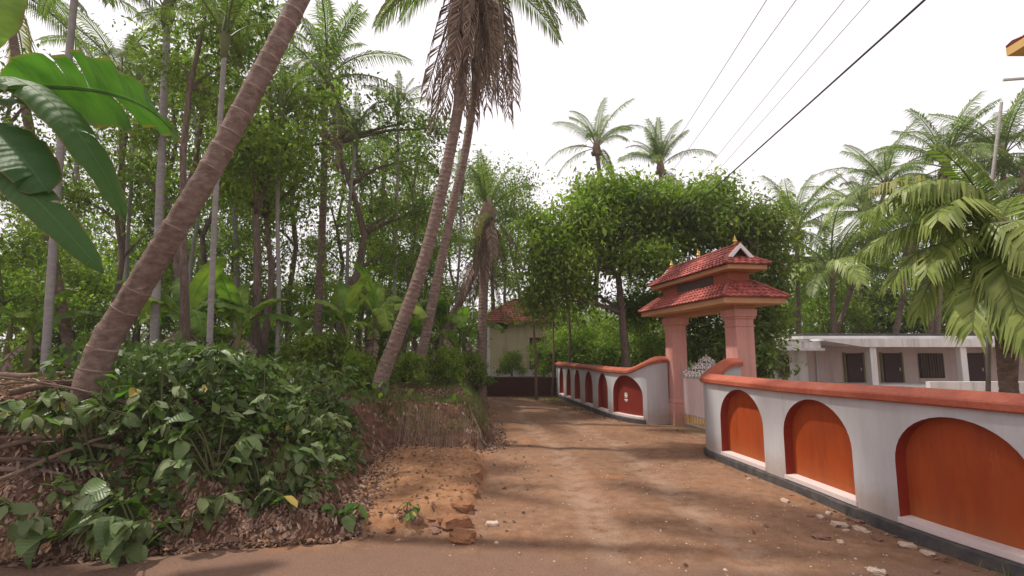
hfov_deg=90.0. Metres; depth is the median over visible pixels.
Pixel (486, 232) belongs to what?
coconut palm
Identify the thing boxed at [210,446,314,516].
broadleaf shrub
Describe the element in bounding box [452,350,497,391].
bush
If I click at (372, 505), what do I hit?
leaf litter
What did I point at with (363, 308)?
leafy tree
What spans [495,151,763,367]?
mango tree
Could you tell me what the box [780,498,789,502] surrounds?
rubble stone
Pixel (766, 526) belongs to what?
leaf litter
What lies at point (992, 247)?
young palm
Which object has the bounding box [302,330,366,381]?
bush
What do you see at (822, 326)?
leafy tree
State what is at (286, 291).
leafy tree
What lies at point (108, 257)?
leafy tree
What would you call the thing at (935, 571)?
rubble stone
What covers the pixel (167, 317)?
banana plant
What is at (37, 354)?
bush
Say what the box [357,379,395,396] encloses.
broadleaf shrub
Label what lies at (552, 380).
slim trunk
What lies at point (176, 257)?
leafy tree
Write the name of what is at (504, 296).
leafy tree
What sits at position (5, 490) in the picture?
leaf litter
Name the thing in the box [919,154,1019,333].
coconut palm
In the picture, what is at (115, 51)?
coconut palm
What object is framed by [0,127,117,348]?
leafy tree
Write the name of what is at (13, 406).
broadleaf shrub
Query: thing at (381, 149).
coconut palm
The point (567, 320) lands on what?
leafy tree
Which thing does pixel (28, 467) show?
dead branch
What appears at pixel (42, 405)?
broadleaf shrub
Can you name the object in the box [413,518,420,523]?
rubble stone
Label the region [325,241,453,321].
leafy tree
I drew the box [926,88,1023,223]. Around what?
coconut palm
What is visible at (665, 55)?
sky
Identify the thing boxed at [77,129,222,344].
leafy tree
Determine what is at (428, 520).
rubble stone
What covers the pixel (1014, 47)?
neighbour house
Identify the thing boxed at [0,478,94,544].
broadleaf shrub
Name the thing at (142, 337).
wood
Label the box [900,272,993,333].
leafy tree
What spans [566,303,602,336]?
leafy tree
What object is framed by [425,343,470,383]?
bush
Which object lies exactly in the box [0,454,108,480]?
fallen frond
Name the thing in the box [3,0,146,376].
coconut palm
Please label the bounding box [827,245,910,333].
leafy tree
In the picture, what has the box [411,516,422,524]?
rubble stone
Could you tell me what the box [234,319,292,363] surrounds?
bush
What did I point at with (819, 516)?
rubble stone
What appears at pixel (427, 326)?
coconut palm
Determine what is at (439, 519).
laterite block
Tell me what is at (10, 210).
leafy tree
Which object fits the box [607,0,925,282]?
power line
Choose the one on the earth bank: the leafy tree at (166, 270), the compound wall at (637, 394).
the leafy tree at (166, 270)
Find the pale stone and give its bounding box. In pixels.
[485,520,498,526]
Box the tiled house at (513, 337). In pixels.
[487,298,562,375]
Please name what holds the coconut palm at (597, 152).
on the yard ground at (694, 430)
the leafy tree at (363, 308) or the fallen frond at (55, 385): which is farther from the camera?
the leafy tree at (363, 308)
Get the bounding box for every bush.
[0,327,82,371]
[69,328,142,367]
[173,320,248,349]
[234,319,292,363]
[268,330,335,381]
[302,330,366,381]
[338,348,378,389]
[359,326,411,365]
[390,350,433,387]
[416,327,466,372]
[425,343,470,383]
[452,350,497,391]
[493,350,528,376]
[521,339,556,376]
[534,343,566,376]
[551,339,600,364]
[581,347,621,366]
[631,354,651,366]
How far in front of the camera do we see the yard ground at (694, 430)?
14.65 m
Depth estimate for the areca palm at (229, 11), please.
11.14 m
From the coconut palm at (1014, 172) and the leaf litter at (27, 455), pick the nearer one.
the leaf litter at (27, 455)
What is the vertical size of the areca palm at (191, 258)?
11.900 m
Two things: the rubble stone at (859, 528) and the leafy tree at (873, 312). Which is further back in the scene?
the leafy tree at (873, 312)
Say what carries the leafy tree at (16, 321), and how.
on the earth bank
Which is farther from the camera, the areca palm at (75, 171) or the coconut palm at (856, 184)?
the coconut palm at (856, 184)
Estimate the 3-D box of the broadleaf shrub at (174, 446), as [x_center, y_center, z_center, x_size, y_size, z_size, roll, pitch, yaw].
[-3.741,1.995,6.240,1.306,0.968,1.160,4,-8,-29]
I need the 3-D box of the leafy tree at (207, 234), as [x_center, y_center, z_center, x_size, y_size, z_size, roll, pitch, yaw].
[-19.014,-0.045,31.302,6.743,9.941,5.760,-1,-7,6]
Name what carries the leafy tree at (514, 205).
on the yard ground at (694, 430)
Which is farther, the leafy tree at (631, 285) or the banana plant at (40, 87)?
the leafy tree at (631, 285)
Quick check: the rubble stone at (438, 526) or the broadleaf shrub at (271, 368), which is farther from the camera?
the broadleaf shrub at (271, 368)
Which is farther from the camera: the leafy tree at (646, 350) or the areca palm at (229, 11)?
the leafy tree at (646, 350)
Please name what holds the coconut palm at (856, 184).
on the yard ground at (694, 430)
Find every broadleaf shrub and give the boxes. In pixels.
[0,390,106,462]
[0,399,41,434]
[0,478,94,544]
[12,506,147,568]
[18,370,142,466]
[62,477,187,567]
[79,362,202,445]
[112,364,160,396]
[127,495,230,546]
[143,409,263,494]
[177,345,255,404]
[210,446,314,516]
[212,368,295,437]
[222,355,282,389]
[255,485,322,513]
[280,407,351,447]
[280,441,346,487]
[315,413,344,442]
[319,362,359,395]
[321,502,366,531]
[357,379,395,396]
[397,501,419,521]
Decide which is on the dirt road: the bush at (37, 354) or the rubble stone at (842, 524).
the rubble stone at (842, 524)
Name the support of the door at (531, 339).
in the tiled house at (513, 337)
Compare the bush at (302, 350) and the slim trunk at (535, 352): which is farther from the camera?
the slim trunk at (535, 352)
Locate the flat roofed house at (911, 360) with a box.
[708,334,1023,387]
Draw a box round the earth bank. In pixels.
[0,357,495,558]
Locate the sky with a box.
[0,0,1023,350]
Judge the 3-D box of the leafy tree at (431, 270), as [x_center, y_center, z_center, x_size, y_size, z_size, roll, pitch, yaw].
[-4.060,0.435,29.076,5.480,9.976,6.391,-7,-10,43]
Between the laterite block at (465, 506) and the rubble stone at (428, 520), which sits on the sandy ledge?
the laterite block at (465, 506)
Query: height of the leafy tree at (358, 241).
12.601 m
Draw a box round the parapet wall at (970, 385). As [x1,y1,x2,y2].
[926,381,1023,393]
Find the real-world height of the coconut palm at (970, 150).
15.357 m
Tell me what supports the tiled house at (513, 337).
on the yard ground at (694, 430)
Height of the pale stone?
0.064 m
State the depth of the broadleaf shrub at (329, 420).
7.96 m
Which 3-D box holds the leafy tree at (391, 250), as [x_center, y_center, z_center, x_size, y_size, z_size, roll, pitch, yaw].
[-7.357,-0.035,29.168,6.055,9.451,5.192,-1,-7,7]
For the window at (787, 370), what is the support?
in the flat roofed house at (911, 360)
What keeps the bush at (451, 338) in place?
on the earth bank
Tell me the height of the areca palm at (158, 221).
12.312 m
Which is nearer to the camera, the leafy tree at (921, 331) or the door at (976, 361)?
the door at (976, 361)
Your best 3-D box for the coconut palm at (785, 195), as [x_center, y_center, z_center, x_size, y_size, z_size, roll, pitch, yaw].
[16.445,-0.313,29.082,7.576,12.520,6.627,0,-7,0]
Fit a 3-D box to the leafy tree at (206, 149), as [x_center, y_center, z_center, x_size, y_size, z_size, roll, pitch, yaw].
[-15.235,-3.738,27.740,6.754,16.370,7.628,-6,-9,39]
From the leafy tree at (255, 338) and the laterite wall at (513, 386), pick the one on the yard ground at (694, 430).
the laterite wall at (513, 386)
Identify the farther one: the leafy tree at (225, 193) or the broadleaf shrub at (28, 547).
the leafy tree at (225, 193)
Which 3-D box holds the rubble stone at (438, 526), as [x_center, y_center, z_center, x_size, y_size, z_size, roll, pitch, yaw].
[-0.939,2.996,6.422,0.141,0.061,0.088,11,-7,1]
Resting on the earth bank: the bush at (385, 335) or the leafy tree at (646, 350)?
the bush at (385, 335)
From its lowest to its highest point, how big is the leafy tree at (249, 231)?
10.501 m
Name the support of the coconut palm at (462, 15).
on the earth bank
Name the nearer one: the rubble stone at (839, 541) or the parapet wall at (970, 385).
the rubble stone at (839, 541)
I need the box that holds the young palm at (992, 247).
[853,143,1023,393]
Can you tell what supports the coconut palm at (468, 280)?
on the earth bank
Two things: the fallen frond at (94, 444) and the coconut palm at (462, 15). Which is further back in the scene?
the coconut palm at (462, 15)
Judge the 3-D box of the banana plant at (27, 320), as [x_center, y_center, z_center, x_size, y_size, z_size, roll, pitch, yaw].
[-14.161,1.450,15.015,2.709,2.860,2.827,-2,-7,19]
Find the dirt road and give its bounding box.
[0,395,1006,575]
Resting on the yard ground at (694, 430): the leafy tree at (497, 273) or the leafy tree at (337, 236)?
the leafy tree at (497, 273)
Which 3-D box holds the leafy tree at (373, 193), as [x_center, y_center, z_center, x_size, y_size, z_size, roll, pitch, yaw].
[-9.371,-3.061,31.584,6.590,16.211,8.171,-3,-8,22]
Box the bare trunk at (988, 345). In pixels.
[985,102,1002,391]
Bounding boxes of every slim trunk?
[531,314,537,399]
[551,312,554,397]
[568,303,570,362]
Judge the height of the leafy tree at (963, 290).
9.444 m
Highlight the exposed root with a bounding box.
[469,404,489,447]
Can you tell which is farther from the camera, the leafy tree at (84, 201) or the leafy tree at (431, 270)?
the leafy tree at (431, 270)
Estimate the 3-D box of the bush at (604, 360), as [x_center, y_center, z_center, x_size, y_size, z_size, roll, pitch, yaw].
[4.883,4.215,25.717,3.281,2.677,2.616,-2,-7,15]
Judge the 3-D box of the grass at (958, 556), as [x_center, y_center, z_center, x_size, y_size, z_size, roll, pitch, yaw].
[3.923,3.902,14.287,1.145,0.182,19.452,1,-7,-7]
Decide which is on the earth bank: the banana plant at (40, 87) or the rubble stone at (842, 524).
the banana plant at (40, 87)
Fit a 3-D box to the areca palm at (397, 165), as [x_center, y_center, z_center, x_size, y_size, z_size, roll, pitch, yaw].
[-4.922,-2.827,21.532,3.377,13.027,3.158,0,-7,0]
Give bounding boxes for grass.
[322,368,490,435]
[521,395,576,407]
[561,399,1022,575]
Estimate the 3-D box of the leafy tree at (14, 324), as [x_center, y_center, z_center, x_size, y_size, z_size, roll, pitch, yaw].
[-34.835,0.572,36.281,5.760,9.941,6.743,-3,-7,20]
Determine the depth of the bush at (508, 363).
29.75 m
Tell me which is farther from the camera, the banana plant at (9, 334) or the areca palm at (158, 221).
the banana plant at (9, 334)
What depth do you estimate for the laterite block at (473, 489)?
7.68 m
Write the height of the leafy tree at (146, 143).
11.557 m
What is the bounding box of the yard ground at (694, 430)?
[468,365,705,436]
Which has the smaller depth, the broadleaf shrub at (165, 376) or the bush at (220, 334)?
the broadleaf shrub at (165, 376)
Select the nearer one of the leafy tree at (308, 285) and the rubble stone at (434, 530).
the rubble stone at (434, 530)
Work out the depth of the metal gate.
14.48 m
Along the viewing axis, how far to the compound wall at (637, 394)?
16.41 m
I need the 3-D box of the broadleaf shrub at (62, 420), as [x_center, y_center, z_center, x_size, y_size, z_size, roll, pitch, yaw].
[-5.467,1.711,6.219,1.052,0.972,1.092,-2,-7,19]
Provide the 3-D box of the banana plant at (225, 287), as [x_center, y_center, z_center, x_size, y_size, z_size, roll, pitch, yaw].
[-8.076,1.326,15.172,2.122,3.243,3.054,-6,-10,43]
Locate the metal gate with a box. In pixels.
[681,354,715,428]
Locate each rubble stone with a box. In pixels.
[384,527,394,532]
[390,508,398,513]
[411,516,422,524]
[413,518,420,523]
[425,518,435,522]
[428,527,440,534]
[432,523,440,528]
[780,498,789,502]
[811,533,831,540]
[816,513,824,519]
[830,520,848,527]
[836,539,843,544]
[847,517,863,523]
[852,525,867,531]
[867,566,886,575]
[870,534,882,541]
[897,541,917,548]
[919,549,934,555]
[932,569,939,573]
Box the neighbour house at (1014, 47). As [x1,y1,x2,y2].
[1002,35,1023,80]
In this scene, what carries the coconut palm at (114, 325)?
on the earth bank
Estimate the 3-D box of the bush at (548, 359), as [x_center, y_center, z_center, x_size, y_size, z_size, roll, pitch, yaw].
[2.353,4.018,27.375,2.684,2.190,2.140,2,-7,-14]
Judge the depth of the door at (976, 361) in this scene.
23.64 m
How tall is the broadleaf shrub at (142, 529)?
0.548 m
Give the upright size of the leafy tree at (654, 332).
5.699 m
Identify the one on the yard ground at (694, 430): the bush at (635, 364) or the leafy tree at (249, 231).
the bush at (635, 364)
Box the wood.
[0,243,966,377]
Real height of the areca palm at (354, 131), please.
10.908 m
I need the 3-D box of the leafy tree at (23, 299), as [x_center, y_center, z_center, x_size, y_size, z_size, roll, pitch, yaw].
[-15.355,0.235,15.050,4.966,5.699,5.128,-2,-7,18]
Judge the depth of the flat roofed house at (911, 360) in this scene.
23.61 m
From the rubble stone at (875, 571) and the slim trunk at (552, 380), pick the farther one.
the slim trunk at (552, 380)
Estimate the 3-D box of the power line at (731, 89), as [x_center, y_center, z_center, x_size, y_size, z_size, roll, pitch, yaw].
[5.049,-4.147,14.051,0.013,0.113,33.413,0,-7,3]
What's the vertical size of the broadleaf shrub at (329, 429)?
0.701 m
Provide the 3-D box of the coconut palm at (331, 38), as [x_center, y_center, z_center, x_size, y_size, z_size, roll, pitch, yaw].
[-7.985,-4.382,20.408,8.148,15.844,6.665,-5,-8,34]
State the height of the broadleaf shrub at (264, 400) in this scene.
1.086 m
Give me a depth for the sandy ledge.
8.10 m
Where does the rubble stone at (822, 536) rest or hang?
on the dirt road
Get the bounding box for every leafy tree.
[0,43,121,233]
[0,84,207,303]
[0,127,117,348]
[0,194,104,335]
[0,207,134,371]
[0,209,104,333]
[1,274,75,365]
[4,234,32,348]
[8,259,114,346]
[34,216,189,321]
[46,0,330,346]
[70,10,231,345]
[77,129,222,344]
[90,54,333,325]
[91,252,205,344]
[98,230,149,302]
[99,207,201,290]
[102,0,309,345]
[103,225,249,332]
[112,97,365,355]
[144,67,287,347]
[157,0,383,376]
[167,208,244,297]
[173,218,323,328]
[173,265,251,341]
[188,201,307,346]
[191,91,298,346]
[197,182,333,280]
[211,19,361,359]
[269,28,474,364]
[280,257,339,341]
[281,87,394,282]
[282,227,353,353]
[289,225,413,352]
[303,116,407,350]
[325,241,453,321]
[327,94,474,352]
[327,141,425,341]
[338,163,453,290]
[344,215,436,352]
[385,244,453,347]
[386,147,476,362]
[393,175,511,334]
[395,264,502,353]
[398,207,479,306]
[437,145,525,299]
[449,144,554,310]
[467,293,507,348]
[476,152,555,305]
[488,164,545,303]
[527,302,615,364]
[541,312,567,344]
[545,302,587,345]
[560,292,632,363]
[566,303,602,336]
[572,294,617,362]
[574,304,646,366]
[592,312,665,362]
[605,271,664,355]
[619,319,702,363]
[771,266,905,333]
[777,228,918,333]
[809,247,980,333]
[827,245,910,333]
[868,241,965,333]
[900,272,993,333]
[948,265,992,333]
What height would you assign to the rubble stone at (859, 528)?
0.066 m
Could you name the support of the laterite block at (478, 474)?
on the sandy ledge
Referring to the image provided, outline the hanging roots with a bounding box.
[394,378,502,449]
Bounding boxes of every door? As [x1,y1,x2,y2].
[530,338,543,369]
[843,352,866,381]
[879,352,904,381]
[967,352,985,380]
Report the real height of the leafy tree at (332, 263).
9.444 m
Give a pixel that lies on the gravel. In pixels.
(724, 569)
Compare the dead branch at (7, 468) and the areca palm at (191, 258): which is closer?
the dead branch at (7, 468)
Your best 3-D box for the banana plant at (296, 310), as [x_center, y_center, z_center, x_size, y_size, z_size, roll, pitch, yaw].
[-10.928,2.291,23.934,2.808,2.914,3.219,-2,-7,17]
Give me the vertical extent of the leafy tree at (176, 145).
15.610 m
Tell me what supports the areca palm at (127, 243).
on the earth bank
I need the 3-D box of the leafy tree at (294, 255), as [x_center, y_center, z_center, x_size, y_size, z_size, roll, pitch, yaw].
[-9.518,-3.592,22.629,6.102,15.010,7.566,-1,-7,10]
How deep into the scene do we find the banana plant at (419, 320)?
24.54 m
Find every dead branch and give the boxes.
[0,371,74,378]
[0,405,124,431]
[0,426,127,449]
[0,428,134,481]
[0,466,71,477]
[8,376,140,395]
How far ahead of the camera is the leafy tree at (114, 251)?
31.84 m
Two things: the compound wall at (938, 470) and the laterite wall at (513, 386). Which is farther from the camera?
the laterite wall at (513, 386)
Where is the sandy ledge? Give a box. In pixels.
[344,445,488,530]
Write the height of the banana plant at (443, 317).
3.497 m
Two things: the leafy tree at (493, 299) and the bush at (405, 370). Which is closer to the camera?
the bush at (405, 370)
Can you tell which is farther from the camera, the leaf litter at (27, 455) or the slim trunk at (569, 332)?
the slim trunk at (569, 332)
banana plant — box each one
[0,0,179,272]
[0,289,103,377]
[0,297,24,358]
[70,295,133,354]
[107,294,201,347]
[114,256,250,347]
[204,273,303,360]
[246,306,313,342]
[287,288,362,363]
[303,274,376,369]
[328,260,427,376]
[352,298,443,370]
[406,291,477,373]
[411,318,439,353]
[437,307,504,368]
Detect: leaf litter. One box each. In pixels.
[0,375,508,568]
[0,450,373,565]
[241,429,532,540]
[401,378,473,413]
[453,398,975,569]
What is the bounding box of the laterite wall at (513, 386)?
[473,377,556,395]
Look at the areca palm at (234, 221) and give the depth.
20.51 m
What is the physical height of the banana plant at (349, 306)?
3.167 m
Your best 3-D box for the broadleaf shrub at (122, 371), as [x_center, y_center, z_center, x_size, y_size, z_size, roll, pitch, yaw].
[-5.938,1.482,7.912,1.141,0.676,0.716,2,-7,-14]
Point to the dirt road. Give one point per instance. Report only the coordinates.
(580, 483)
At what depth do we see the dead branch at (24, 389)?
7.42 m
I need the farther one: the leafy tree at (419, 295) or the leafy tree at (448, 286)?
the leafy tree at (419, 295)
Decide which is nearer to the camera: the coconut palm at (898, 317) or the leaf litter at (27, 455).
the leaf litter at (27, 455)
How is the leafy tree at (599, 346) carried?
on the yard ground at (694, 430)
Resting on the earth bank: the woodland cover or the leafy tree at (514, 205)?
the woodland cover
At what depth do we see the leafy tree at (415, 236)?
24.41 m
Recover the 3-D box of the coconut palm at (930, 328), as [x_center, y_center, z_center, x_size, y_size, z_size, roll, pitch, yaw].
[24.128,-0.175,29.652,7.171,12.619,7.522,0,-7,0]
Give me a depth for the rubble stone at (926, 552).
5.57 m
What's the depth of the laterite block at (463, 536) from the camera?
5.90 m
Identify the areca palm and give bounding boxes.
[34,0,164,371]
[66,59,87,278]
[93,34,161,344]
[129,0,233,348]
[133,0,311,348]
[139,49,235,333]
[150,2,315,346]
[229,61,339,374]
[313,92,406,330]
[362,70,435,312]
[426,148,495,346]
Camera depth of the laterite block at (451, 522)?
6.35 m
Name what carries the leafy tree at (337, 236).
on the earth bank
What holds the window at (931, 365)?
in the flat roofed house at (911, 360)
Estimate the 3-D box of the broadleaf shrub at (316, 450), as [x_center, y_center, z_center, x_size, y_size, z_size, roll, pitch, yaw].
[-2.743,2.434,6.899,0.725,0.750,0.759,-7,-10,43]
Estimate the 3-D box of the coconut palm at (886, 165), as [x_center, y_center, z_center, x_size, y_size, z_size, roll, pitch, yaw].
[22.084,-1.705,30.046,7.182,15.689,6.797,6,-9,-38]
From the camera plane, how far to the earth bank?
7.25 m
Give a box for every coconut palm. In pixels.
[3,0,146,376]
[27,0,203,354]
[64,0,309,427]
[244,0,413,362]
[318,109,432,362]
[370,0,563,394]
[396,0,588,381]
[427,215,526,367]
[466,150,540,406]
[545,97,645,361]
[618,117,715,355]
[754,172,863,333]
[784,196,937,333]
[801,160,915,333]
[814,120,935,333]
[852,199,965,333]
[859,169,1019,333]
[863,90,1023,333]
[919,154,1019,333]
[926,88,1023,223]
[926,124,1023,377]
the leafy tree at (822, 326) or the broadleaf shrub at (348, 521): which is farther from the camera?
the leafy tree at (822, 326)
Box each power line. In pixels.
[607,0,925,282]
[636,0,766,203]
[646,0,795,206]
[663,0,843,221]
[677,0,869,215]
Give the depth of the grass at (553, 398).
22.81 m
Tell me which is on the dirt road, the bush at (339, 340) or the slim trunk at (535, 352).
the slim trunk at (535, 352)
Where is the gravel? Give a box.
[366,413,887,575]
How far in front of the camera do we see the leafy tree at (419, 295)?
36.75 m
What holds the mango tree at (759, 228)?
on the yard ground at (694, 430)
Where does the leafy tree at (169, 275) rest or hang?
on the earth bank
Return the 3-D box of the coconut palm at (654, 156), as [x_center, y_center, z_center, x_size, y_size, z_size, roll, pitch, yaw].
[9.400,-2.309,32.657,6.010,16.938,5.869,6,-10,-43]
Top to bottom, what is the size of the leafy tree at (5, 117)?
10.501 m
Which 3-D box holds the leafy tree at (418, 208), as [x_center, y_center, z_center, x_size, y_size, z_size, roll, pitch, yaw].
[-5.865,-3.336,19.818,8.875,13.235,4.795,0,-7,0]
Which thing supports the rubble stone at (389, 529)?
on the dirt road
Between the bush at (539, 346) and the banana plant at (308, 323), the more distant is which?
the bush at (539, 346)
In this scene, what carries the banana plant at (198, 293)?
on the earth bank
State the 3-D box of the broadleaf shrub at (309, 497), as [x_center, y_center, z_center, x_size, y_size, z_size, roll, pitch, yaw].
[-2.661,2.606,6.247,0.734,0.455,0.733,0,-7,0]
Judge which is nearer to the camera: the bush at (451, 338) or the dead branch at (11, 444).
the dead branch at (11, 444)
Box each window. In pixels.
[777,354,790,377]
[918,353,944,377]
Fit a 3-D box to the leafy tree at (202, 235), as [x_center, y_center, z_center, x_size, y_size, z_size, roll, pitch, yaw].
[-12.271,-3.092,21.641,8.746,13.651,7.500,6,-9,-42]
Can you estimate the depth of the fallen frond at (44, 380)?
7.33 m
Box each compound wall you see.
[555,356,668,424]
[699,358,1023,575]
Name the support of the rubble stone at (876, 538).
on the dirt road
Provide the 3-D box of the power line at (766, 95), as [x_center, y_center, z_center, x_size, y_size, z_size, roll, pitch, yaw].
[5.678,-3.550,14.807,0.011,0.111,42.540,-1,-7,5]
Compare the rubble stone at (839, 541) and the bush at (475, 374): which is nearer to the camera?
the rubble stone at (839, 541)
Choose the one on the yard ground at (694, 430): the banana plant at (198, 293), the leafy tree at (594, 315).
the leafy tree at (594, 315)
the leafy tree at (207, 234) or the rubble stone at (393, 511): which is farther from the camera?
the leafy tree at (207, 234)
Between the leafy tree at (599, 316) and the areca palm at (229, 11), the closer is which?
the areca palm at (229, 11)
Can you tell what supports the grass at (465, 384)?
on the earth bank
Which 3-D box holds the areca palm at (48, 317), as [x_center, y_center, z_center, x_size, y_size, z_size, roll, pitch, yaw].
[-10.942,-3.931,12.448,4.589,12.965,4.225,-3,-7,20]
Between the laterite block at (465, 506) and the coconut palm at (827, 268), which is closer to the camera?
the laterite block at (465, 506)
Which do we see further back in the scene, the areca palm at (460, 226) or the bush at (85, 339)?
the areca palm at (460, 226)
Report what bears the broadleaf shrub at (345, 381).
on the earth bank
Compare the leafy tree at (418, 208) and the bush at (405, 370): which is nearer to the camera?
the bush at (405, 370)
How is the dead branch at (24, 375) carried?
on the earth bank
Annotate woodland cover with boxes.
[0,351,471,402]
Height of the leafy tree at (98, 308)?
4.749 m
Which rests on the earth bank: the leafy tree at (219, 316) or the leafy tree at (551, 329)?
the leafy tree at (219, 316)
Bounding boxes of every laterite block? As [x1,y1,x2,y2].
[436,512,452,524]
[441,514,472,530]
[449,527,476,544]
[450,499,474,513]
[452,485,477,497]
[471,470,482,480]
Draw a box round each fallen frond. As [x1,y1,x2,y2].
[0,374,146,407]
[0,376,165,387]
[0,435,126,451]
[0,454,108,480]
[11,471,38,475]
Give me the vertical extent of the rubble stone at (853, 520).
0.063 m
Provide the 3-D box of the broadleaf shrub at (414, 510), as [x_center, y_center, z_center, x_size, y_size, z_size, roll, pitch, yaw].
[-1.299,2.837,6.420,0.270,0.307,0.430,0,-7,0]
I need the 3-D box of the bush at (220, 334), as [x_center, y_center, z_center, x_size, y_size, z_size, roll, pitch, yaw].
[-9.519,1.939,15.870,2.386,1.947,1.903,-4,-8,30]
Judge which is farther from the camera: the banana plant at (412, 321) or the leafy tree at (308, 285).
the leafy tree at (308, 285)
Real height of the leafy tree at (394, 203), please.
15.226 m
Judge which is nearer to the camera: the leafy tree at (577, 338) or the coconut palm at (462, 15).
the coconut palm at (462, 15)
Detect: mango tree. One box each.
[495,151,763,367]
[633,176,832,379]
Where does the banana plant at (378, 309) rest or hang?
on the earth bank
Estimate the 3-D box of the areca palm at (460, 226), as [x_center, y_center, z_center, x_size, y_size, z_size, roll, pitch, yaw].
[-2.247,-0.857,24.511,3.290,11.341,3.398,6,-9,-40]
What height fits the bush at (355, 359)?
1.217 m
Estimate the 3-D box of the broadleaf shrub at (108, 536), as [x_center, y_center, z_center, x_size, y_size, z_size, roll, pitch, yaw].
[-4.152,2.517,5.485,0.852,1.050,1.321,0,-7,0]
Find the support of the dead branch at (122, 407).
on the earth bank
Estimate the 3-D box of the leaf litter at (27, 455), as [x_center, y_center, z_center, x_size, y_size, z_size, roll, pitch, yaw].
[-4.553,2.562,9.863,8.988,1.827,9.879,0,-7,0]
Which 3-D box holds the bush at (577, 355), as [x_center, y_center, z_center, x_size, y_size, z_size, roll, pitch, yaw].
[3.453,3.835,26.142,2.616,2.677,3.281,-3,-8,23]
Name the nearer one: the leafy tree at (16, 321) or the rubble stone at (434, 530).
the rubble stone at (434, 530)
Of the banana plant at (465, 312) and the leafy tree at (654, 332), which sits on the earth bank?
the banana plant at (465, 312)
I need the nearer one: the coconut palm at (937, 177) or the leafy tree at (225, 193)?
the leafy tree at (225, 193)
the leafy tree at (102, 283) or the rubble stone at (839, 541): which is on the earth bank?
the leafy tree at (102, 283)
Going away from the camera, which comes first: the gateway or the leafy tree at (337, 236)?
the gateway
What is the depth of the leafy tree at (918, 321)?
31.70 m
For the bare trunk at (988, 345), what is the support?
on the yard ground at (694, 430)
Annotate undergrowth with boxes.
[23,329,371,521]
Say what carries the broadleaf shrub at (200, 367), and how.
on the earth bank
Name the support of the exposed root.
on the earth bank
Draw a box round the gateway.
[638,234,790,425]
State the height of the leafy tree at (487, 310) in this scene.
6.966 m
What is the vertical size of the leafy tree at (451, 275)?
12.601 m
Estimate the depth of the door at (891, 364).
23.64 m
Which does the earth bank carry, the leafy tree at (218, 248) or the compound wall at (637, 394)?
the leafy tree at (218, 248)
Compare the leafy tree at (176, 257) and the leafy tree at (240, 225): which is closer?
the leafy tree at (176, 257)
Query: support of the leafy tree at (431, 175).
on the earth bank
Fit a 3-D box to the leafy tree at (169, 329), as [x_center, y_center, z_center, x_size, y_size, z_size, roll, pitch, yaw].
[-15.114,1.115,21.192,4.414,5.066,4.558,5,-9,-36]
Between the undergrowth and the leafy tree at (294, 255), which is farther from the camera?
the leafy tree at (294, 255)
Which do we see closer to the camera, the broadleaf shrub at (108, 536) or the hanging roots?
the broadleaf shrub at (108, 536)
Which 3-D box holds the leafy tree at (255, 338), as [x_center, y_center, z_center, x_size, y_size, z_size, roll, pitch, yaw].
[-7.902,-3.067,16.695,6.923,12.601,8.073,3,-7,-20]
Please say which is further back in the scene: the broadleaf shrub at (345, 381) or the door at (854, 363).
the door at (854, 363)
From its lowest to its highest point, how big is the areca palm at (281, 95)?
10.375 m
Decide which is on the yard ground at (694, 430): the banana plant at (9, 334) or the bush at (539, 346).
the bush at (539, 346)
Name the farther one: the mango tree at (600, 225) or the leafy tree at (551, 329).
the leafy tree at (551, 329)

